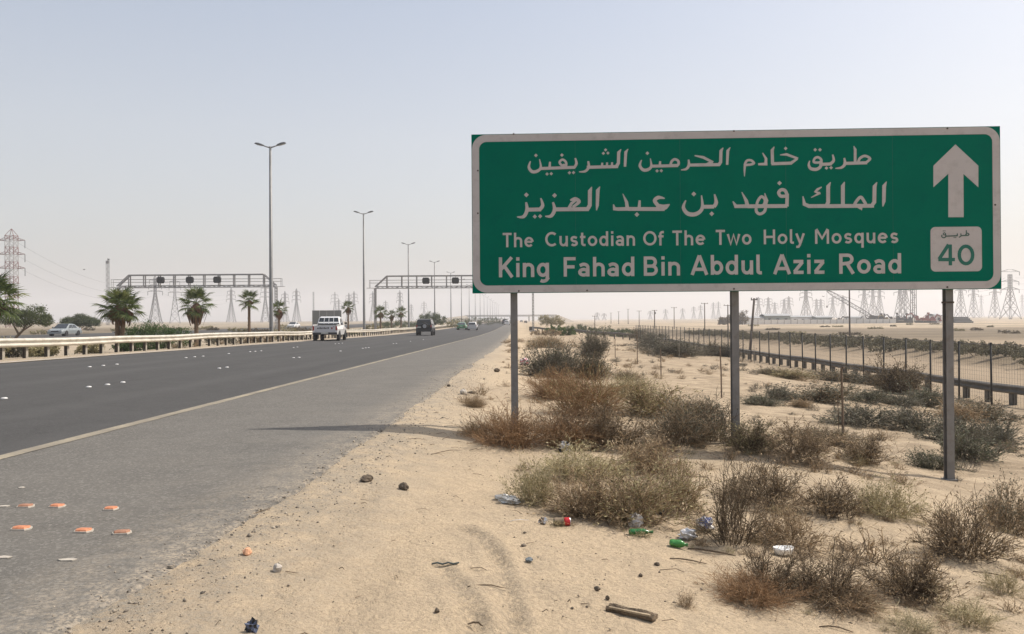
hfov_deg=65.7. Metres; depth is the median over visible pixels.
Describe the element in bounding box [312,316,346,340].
pickup truck
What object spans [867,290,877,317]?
power pylon
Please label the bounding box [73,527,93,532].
broken road stud
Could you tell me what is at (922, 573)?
dry shrub
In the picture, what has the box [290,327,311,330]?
plain scrub
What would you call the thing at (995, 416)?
desert shrub
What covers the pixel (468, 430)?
brush
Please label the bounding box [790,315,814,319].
site shed
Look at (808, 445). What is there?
dry shrub
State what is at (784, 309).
power pylon
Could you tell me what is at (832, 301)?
power pylon
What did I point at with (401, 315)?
fan palm
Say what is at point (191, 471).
road shoulder
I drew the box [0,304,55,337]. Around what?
acacia tree
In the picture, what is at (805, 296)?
power pylon
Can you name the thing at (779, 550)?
foam tray
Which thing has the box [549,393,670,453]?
dry shrub
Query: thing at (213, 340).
bush
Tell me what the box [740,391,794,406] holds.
desert shrub
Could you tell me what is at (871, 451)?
dry shrub
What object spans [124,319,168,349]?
oleander bush
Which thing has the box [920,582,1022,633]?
twiggy shrub
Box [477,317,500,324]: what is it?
roadside bush
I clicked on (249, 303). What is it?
fan palm
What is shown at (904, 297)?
power pylon
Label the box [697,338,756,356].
dense bush
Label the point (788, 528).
dry shrub
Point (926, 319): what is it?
drilling rig
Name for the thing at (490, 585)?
stick
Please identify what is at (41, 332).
plain scrub
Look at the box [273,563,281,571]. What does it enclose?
stone
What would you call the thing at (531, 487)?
dry shrub
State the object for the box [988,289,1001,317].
power pylon
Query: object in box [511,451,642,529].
dry shrub
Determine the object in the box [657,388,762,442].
dry shrub
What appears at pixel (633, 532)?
plastic bottle
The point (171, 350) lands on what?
road lip
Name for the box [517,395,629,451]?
brush
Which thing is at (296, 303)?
power pylon
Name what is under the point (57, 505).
broken road stud
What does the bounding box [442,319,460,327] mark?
roadside bush
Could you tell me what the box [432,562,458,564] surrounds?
rubber strip
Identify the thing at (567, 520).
drink can
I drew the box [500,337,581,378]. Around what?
dense bush
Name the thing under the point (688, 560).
stick
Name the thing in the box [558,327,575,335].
bush
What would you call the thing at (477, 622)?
stick
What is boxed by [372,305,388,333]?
fan palm
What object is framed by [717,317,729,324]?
dark tree
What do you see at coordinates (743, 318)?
dark tree
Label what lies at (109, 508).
broken road stud
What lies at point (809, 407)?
ground cover
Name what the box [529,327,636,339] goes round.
guardrail
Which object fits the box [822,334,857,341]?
bank bush
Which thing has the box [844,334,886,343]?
bank bush
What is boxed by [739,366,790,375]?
desert shrub
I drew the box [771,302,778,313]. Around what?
power pylon
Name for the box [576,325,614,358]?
dense bush
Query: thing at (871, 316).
crawler crane
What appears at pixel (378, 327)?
roadside bush
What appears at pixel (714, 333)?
bank bush
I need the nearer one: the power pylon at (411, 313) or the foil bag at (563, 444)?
the foil bag at (563, 444)
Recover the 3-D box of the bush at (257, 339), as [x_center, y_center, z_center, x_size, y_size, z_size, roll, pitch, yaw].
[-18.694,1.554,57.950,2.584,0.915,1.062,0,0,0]
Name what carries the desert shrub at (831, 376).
on the ground at (382, 574)
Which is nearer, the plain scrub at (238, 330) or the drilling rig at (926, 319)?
the plain scrub at (238, 330)
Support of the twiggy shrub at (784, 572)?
on the ground at (382, 574)
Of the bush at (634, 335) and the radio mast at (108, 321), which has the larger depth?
the radio mast at (108, 321)
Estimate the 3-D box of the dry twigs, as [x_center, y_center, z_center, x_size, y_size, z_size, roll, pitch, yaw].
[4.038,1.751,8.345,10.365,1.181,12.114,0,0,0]
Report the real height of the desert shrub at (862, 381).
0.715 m
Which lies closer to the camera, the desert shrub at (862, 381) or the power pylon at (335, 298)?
the desert shrub at (862, 381)
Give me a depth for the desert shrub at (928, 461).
10.40 m
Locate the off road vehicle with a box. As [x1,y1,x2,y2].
[416,319,435,335]
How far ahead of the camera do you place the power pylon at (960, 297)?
849.58 m
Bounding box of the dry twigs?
[215,397,1014,633]
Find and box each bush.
[5,347,35,357]
[28,346,61,356]
[74,344,104,353]
[109,335,142,351]
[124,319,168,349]
[142,323,197,348]
[204,332,244,344]
[243,336,271,342]
[274,325,297,339]
[279,335,309,340]
[366,324,382,328]
[377,320,398,331]
[384,320,407,330]
[397,322,415,329]
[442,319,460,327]
[448,318,470,326]
[459,317,482,323]
[464,316,493,324]
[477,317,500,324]
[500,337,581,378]
[531,328,562,335]
[544,325,561,333]
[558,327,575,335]
[570,344,621,378]
[574,323,589,332]
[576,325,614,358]
[597,325,615,335]
[607,328,619,336]
[612,329,631,336]
[620,328,636,337]
[625,334,727,357]
[627,328,672,347]
[628,327,656,340]
[646,332,670,342]
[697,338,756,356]
[710,331,728,335]
[719,330,741,335]
[740,333,763,339]
[752,332,791,337]
[757,335,795,340]
[765,331,793,338]
[769,334,801,339]
[776,333,812,341]
[783,338,825,344]
[806,336,843,342]
[813,338,860,346]
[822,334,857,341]
[825,339,873,347]
[839,338,891,348]
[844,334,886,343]
[851,351,937,394]
[867,343,911,351]
[871,337,915,346]
[893,340,942,349]
[913,340,963,351]
[936,339,985,348]
[938,343,987,351]
[942,344,1007,355]
[974,346,1023,356]
[977,340,1018,348]
[988,346,1023,355]
[993,342,1021,351]
[1006,348,1023,357]
[1008,353,1023,365]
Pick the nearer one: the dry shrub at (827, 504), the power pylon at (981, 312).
the dry shrub at (827, 504)
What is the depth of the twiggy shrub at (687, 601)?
3.79 m
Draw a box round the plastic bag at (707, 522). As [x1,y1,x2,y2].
[696,516,713,529]
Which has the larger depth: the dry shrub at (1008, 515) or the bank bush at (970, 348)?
the bank bush at (970, 348)
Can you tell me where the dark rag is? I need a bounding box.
[244,617,259,632]
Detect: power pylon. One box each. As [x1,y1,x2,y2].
[0,229,24,327]
[148,276,162,323]
[168,276,180,322]
[226,288,235,321]
[260,284,268,321]
[280,291,289,321]
[292,288,300,321]
[330,292,338,309]
[345,293,352,321]
[350,292,357,320]
[369,291,373,320]
[383,300,388,320]
[396,290,404,320]
[410,304,413,320]
[711,302,715,318]
[716,301,720,318]
[755,297,762,315]
[764,297,772,313]
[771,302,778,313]
[780,299,787,313]
[784,296,792,315]
[799,291,811,314]
[812,299,820,315]
[818,299,824,315]
[828,296,837,318]
[838,297,847,317]
[858,290,869,317]
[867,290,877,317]
[875,290,884,315]
[893,290,906,318]
[899,290,911,318]
[954,289,967,316]
[968,289,979,317]
[978,295,984,316]
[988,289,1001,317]
[999,269,1021,318]
[1019,294,1023,316]
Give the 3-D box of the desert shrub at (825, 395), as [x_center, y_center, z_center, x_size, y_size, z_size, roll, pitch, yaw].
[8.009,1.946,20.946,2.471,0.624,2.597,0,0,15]
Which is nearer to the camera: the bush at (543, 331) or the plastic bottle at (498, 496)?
the plastic bottle at (498, 496)
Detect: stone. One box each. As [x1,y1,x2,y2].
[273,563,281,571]
[360,474,373,481]
[398,482,408,489]
[460,388,466,394]
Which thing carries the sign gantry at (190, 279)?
on the ground at (382, 574)
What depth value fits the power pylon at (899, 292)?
799.08 m
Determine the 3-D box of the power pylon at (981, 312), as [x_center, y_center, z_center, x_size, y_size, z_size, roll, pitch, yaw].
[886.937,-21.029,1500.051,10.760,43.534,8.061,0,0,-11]
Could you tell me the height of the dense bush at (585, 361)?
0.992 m
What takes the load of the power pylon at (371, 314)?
on the ground at (382, 574)
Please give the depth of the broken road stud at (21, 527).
4.42 m
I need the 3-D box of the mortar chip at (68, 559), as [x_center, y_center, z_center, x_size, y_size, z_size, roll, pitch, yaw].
[-2.169,1.181,3.865,0.090,0.006,0.038,0,0,0]
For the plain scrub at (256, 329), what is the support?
on the ground at (382, 574)
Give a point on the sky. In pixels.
(130, 129)
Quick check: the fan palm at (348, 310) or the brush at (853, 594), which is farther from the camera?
the fan palm at (348, 310)
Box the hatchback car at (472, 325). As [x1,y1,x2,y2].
[467,322,478,329]
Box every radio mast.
[106,258,109,324]
[910,290,916,320]
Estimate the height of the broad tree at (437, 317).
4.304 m
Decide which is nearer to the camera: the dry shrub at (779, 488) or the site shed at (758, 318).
the dry shrub at (779, 488)
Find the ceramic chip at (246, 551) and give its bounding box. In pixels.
[242,547,251,555]
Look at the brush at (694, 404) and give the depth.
13.29 m
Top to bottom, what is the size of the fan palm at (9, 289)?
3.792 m
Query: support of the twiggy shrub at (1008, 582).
on the ground at (382, 574)
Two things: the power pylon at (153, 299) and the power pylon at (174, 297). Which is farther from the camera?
the power pylon at (174, 297)
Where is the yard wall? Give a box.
[740,319,895,324]
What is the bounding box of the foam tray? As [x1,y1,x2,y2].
[773,545,793,554]
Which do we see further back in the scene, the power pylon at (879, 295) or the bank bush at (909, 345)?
the power pylon at (879, 295)
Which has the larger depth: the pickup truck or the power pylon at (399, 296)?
the power pylon at (399, 296)
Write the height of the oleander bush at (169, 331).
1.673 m
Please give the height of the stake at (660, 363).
1.064 m
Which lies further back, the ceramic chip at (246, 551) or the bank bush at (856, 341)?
the bank bush at (856, 341)
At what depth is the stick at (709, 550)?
4.82 m
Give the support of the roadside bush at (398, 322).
on the ground at (382, 574)
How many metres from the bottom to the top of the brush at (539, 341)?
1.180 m
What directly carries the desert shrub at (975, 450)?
on the ground at (382, 574)
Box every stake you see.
[660,349,661,374]
[719,346,721,397]
[837,366,843,435]
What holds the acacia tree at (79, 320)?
on the ground at (382, 574)
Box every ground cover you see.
[17,336,1023,524]
[76,336,1023,633]
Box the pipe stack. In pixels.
[953,317,973,322]
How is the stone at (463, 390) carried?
on the ground at (382, 574)
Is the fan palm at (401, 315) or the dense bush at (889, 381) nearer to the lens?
the dense bush at (889, 381)
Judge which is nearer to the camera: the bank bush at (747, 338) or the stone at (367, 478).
the stone at (367, 478)
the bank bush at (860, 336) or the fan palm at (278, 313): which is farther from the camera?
the bank bush at (860, 336)
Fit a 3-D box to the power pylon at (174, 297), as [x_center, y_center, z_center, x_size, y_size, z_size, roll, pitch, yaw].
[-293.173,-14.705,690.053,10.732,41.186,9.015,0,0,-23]
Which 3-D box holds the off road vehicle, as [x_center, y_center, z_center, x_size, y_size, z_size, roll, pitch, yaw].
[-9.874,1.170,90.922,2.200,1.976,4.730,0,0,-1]
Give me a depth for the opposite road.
114.22 m
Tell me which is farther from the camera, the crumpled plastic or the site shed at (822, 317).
the site shed at (822, 317)
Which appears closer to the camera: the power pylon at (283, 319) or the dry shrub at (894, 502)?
the dry shrub at (894, 502)
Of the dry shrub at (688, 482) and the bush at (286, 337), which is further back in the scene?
the bush at (286, 337)
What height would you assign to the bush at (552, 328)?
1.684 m
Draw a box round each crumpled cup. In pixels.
[627,513,643,526]
[677,527,697,539]
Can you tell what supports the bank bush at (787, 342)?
on the ground at (382, 574)
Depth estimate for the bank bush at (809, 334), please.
87.11 m
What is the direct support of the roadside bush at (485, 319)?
on the ground at (382, 574)
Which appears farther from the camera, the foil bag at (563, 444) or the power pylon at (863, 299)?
the power pylon at (863, 299)
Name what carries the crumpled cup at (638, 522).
on the ground at (382, 574)
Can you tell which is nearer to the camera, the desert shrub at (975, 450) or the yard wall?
the desert shrub at (975, 450)
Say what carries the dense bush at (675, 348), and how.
on the ground at (382, 574)
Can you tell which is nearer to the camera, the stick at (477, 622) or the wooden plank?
the stick at (477, 622)
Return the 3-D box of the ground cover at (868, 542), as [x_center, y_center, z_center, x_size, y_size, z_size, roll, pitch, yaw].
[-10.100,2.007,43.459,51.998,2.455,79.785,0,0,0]
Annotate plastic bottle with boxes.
[494,494,507,498]
[629,528,652,534]
[669,539,687,547]
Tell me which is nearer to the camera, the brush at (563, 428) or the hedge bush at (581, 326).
the brush at (563, 428)
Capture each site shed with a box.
[748,316,763,319]
[760,314,790,319]
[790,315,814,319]
[811,316,832,319]
[843,316,864,318]
[926,314,941,322]
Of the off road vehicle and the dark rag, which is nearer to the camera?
the dark rag
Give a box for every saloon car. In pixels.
[47,324,81,335]
[287,322,299,328]
[457,322,467,329]
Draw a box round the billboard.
[312,310,340,324]
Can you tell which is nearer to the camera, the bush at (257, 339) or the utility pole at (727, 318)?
the bush at (257, 339)
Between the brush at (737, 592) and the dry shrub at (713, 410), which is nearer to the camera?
the brush at (737, 592)
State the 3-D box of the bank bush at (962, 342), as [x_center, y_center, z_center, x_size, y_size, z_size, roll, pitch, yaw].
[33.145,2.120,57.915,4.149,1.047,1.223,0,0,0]
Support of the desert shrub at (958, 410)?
on the ground at (382, 574)
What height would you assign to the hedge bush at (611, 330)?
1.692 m
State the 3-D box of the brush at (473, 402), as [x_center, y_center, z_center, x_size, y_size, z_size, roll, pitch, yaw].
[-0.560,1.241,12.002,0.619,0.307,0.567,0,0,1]
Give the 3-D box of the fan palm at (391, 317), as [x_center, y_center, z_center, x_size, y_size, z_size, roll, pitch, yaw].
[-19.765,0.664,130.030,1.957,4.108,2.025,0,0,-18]
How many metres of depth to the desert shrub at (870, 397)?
21.67 m
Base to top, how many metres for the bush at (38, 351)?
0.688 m
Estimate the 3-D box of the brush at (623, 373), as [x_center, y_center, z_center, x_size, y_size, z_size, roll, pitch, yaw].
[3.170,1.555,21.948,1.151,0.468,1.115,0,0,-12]
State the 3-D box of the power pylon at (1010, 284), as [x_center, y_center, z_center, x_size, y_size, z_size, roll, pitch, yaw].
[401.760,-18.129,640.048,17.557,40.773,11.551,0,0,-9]
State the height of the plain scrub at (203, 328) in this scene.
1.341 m
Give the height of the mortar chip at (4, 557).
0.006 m
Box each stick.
[468,584,508,588]
[468,621,482,625]
[670,558,706,563]
[688,548,735,555]
[819,625,852,631]
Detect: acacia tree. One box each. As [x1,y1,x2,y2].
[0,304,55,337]
[57,313,102,328]
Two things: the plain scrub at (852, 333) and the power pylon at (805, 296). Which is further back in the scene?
the power pylon at (805, 296)
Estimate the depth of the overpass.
873.76 m
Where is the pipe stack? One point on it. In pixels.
(961, 320)
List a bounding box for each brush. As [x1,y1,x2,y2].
[446,415,490,436]
[451,396,567,451]
[457,391,488,407]
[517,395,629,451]
[519,331,577,347]
[519,362,594,399]
[528,351,635,419]
[598,364,669,398]
[612,366,644,380]
[668,390,730,418]
[688,556,818,618]
[777,422,881,447]
[785,570,903,628]
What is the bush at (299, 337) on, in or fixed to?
on the ground at (382, 574)
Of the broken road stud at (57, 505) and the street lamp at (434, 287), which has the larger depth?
the street lamp at (434, 287)
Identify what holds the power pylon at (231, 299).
on the ground at (382, 574)
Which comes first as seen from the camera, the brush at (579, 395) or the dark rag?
the dark rag
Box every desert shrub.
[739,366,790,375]
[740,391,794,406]
[757,381,804,400]
[767,366,825,379]
[782,395,816,407]
[783,380,865,403]
[795,364,868,381]
[810,397,924,429]
[843,369,875,384]
[847,383,903,404]
[874,400,942,433]
[877,389,936,407]
[889,377,959,408]
[889,442,975,472]
[902,405,1013,444]
[912,396,993,421]
[926,424,1023,464]
[954,395,1023,424]
[956,414,1023,448]
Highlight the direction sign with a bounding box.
[471,126,1000,480]
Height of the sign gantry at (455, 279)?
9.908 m
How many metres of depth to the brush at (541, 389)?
14.48 m
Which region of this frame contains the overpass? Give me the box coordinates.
[445,314,574,321]
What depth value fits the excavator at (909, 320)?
347.00 m
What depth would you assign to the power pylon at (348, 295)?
1049.53 m
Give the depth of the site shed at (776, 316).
355.00 m
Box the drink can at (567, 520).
[553,517,570,525]
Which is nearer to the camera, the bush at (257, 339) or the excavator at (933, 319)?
the bush at (257, 339)
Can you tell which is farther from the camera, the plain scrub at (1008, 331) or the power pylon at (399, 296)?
the power pylon at (399, 296)
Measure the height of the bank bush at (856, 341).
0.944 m
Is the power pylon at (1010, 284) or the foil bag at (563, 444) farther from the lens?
the power pylon at (1010, 284)
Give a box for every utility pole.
[701,303,707,329]
[724,305,729,331]
[749,298,757,349]
[849,290,850,335]
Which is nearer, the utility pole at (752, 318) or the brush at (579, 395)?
the brush at (579, 395)
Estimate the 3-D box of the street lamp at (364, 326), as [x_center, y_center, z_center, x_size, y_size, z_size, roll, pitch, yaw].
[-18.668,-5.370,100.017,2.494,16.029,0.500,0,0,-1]
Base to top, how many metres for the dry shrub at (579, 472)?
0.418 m
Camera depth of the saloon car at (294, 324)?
171.08 m
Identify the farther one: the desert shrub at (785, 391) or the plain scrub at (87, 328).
the plain scrub at (87, 328)
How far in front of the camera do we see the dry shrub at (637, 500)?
5.31 m
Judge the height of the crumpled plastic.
0.063 m
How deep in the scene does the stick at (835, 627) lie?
3.71 m
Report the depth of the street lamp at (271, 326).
62.42 m
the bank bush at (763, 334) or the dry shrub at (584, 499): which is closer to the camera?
the dry shrub at (584, 499)
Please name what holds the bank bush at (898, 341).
on the ground at (382, 574)
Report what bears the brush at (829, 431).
on the ground at (382, 574)
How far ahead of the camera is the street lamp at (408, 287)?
140.41 m
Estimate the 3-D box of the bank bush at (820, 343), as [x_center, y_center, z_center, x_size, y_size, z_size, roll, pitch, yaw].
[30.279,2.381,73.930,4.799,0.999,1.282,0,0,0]
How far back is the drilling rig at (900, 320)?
346.85 m
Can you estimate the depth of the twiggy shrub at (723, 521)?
4.98 m
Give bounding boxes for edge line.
[0,325,504,458]
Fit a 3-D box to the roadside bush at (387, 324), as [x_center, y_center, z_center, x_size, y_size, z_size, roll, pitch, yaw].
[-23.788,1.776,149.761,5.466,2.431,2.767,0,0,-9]
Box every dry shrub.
[491,446,564,509]
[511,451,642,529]
[517,433,645,482]
[542,444,709,532]
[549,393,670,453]
[598,430,696,477]
[613,374,708,419]
[631,444,720,516]
[632,388,738,449]
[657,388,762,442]
[711,412,795,454]
[713,448,827,513]
[728,412,874,472]
[728,491,845,561]
[765,467,881,519]
[827,426,908,467]
[839,464,952,522]
[844,541,988,611]
[899,480,1023,564]
[957,463,1023,537]
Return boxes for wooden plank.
[605,603,657,620]
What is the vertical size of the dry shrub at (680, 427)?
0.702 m
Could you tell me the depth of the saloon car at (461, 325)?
150.26 m
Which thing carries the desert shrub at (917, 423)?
on the ground at (382, 574)
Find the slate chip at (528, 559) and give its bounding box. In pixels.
[525,557,532,561]
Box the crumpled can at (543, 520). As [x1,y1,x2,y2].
[538,517,547,524]
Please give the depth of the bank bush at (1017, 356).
44.62 m
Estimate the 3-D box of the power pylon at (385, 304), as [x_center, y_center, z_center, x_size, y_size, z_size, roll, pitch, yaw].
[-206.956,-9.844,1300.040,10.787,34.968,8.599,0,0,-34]
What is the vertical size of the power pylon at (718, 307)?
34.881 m
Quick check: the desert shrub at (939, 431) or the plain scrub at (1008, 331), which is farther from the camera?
the plain scrub at (1008, 331)
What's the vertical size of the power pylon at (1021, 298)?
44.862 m
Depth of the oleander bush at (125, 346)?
39.83 m
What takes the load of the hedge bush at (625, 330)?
on the ground at (382, 574)
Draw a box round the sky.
[0,0,1023,322]
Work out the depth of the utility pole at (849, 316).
118.90 m
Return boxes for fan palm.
[0,269,28,324]
[92,284,145,351]
[177,284,216,346]
[237,290,258,342]
[273,300,288,338]
[340,300,354,335]
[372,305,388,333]
[387,309,395,332]
[396,306,408,327]
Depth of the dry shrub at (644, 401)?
12.67 m
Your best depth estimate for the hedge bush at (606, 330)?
137.01 m
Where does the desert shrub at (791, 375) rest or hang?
on the ground at (382, 574)
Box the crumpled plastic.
[498,495,519,503]
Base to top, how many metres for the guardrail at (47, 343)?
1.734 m
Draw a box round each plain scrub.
[29,329,46,333]
[83,327,94,330]
[198,326,211,329]
[228,327,247,331]
[245,328,274,331]
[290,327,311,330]
[838,331,862,334]
[998,330,1021,333]
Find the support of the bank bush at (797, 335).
on the ground at (382, 574)
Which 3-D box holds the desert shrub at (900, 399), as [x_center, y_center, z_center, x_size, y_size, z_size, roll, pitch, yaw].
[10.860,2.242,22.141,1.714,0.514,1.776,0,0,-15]
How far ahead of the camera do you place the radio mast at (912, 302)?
420.85 m
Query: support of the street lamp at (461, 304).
on the ground at (382, 574)
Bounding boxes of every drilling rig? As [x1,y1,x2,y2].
[896,313,904,322]
[920,312,931,322]
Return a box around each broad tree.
[416,311,447,324]
[538,314,565,326]
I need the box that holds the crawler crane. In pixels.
[826,290,879,318]
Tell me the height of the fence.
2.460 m
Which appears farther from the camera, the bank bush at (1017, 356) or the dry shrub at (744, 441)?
the bank bush at (1017, 356)
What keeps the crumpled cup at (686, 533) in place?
on the ground at (382, 574)
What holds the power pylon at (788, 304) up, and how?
on the ground at (382, 574)
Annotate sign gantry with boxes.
[108,274,284,332]
[369,275,536,332]
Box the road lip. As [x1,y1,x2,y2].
[0,322,489,362]
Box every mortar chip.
[0,555,11,558]
[57,558,76,560]
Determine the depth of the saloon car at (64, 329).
91.14 m
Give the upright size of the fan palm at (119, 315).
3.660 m
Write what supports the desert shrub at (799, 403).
on the ground at (382, 574)
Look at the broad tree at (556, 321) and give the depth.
189.60 m
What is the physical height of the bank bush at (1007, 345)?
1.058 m
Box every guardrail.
[0,321,486,359]
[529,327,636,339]
[663,339,1023,404]
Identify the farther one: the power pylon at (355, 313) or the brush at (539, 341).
the power pylon at (355, 313)
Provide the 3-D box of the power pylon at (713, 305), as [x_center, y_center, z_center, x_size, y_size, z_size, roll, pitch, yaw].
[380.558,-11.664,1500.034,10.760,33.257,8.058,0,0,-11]
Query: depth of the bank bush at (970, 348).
52.58 m
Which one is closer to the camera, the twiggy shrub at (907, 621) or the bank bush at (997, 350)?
the twiggy shrub at (907, 621)
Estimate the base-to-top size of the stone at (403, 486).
0.068 m
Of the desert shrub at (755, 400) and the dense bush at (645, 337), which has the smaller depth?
the desert shrub at (755, 400)
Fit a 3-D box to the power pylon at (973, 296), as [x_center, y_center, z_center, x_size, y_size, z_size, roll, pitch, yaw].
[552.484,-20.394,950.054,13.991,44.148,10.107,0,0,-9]
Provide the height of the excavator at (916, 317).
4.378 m
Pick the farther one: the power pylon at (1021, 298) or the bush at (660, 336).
the power pylon at (1021, 298)
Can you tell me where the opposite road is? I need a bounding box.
[0,320,489,337]
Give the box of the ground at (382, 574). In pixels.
[0,316,1023,633]
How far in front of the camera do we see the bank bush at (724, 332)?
113.79 m
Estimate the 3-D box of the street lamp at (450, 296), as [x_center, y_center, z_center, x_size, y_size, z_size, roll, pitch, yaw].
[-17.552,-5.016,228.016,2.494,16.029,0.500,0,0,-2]
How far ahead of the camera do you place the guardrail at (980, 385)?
36.44 m
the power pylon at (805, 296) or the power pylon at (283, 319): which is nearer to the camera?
the power pylon at (805, 296)
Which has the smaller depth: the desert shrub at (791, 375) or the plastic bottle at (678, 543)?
the plastic bottle at (678, 543)
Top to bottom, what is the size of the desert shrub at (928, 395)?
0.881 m
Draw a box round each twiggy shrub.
[677,584,697,609]
[686,428,781,549]
[722,519,830,604]
[768,533,891,621]
[870,600,950,633]
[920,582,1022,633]
[974,564,1023,600]
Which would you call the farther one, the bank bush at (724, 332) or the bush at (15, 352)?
the bank bush at (724, 332)
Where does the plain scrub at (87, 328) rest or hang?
on the ground at (382, 574)
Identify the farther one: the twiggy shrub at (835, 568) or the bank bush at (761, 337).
the bank bush at (761, 337)
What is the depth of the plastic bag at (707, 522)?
5.27 m
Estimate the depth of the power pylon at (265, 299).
799.38 m
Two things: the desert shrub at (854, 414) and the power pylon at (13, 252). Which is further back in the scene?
the power pylon at (13, 252)
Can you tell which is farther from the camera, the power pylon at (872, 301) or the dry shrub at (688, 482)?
the power pylon at (872, 301)
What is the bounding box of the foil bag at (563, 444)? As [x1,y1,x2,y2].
[558,441,569,451]
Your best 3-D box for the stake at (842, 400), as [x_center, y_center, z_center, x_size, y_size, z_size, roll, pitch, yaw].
[5.314,1.477,12.812,0.110,1.358,0.054,-1,0,34]
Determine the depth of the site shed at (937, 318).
347.00 m
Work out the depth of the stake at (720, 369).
20.71 m
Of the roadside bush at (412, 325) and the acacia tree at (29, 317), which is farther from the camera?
the roadside bush at (412, 325)
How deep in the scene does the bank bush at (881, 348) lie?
63.19 m
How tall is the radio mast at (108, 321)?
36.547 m
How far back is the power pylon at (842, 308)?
1149.03 m
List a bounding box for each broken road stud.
[10,525,32,530]
[16,503,34,507]
[48,503,65,507]
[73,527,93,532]
[103,506,118,510]
[112,529,131,534]
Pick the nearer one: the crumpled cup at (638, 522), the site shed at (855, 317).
the crumpled cup at (638, 522)
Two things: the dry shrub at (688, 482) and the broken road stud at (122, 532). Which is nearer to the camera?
the broken road stud at (122, 532)
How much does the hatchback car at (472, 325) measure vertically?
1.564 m
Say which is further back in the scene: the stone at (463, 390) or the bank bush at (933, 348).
the bank bush at (933, 348)
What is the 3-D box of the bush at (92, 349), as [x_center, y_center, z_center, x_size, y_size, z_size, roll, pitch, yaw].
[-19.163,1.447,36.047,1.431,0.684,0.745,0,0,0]
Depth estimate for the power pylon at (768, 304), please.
1149.87 m
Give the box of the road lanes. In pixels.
[0,321,510,454]
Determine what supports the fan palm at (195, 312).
on the ground at (382, 574)
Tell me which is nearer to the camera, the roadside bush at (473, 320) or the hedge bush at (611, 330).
the hedge bush at (611, 330)
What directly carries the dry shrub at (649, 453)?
on the ground at (382, 574)
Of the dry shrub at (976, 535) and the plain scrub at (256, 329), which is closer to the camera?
the dry shrub at (976, 535)
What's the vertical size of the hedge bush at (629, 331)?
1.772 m
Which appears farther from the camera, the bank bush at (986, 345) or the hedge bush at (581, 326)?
the hedge bush at (581, 326)
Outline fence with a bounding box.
[636,325,1023,406]
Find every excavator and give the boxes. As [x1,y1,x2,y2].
[905,315,919,322]
[906,313,922,322]
[929,314,941,322]
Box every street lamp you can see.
[254,142,285,341]
[353,211,372,335]
[402,242,414,327]
[430,261,438,320]
[448,272,453,319]
[461,288,461,321]
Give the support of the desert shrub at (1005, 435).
on the ground at (382, 574)
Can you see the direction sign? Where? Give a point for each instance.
(734, 212)
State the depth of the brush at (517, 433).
8.43 m
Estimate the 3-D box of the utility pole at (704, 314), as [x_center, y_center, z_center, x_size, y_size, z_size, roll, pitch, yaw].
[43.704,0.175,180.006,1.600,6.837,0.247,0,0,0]
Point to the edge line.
(15, 453)
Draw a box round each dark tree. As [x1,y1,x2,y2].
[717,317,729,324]
[739,310,749,324]
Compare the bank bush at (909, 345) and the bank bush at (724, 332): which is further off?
the bank bush at (724, 332)
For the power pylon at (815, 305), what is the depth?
1249.44 m
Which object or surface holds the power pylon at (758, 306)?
on the ground at (382, 574)
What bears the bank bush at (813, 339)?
on the ground at (382, 574)
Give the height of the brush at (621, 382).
0.741 m
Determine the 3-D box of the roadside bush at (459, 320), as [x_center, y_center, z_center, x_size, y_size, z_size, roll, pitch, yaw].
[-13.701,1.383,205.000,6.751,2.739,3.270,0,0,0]
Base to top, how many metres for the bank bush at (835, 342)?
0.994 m
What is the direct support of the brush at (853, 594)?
on the ground at (382, 574)
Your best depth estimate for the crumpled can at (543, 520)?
5.07 m
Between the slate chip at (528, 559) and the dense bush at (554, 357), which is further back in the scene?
the dense bush at (554, 357)
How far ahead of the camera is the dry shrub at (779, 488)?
6.21 m
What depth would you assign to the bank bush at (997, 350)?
49.92 m
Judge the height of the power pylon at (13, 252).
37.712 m
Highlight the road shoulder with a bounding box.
[0,324,510,633]
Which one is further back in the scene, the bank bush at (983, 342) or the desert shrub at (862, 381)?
the bank bush at (983, 342)
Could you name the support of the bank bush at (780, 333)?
on the ground at (382, 574)
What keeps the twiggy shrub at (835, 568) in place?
on the ground at (382, 574)
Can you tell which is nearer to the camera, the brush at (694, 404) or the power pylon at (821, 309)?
the brush at (694, 404)
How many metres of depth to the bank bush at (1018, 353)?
47.25 m
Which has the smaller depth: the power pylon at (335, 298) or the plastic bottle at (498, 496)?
the plastic bottle at (498, 496)
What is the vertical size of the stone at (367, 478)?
0.065 m
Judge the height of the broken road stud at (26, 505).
0.018 m
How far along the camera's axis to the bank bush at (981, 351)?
49.87 m

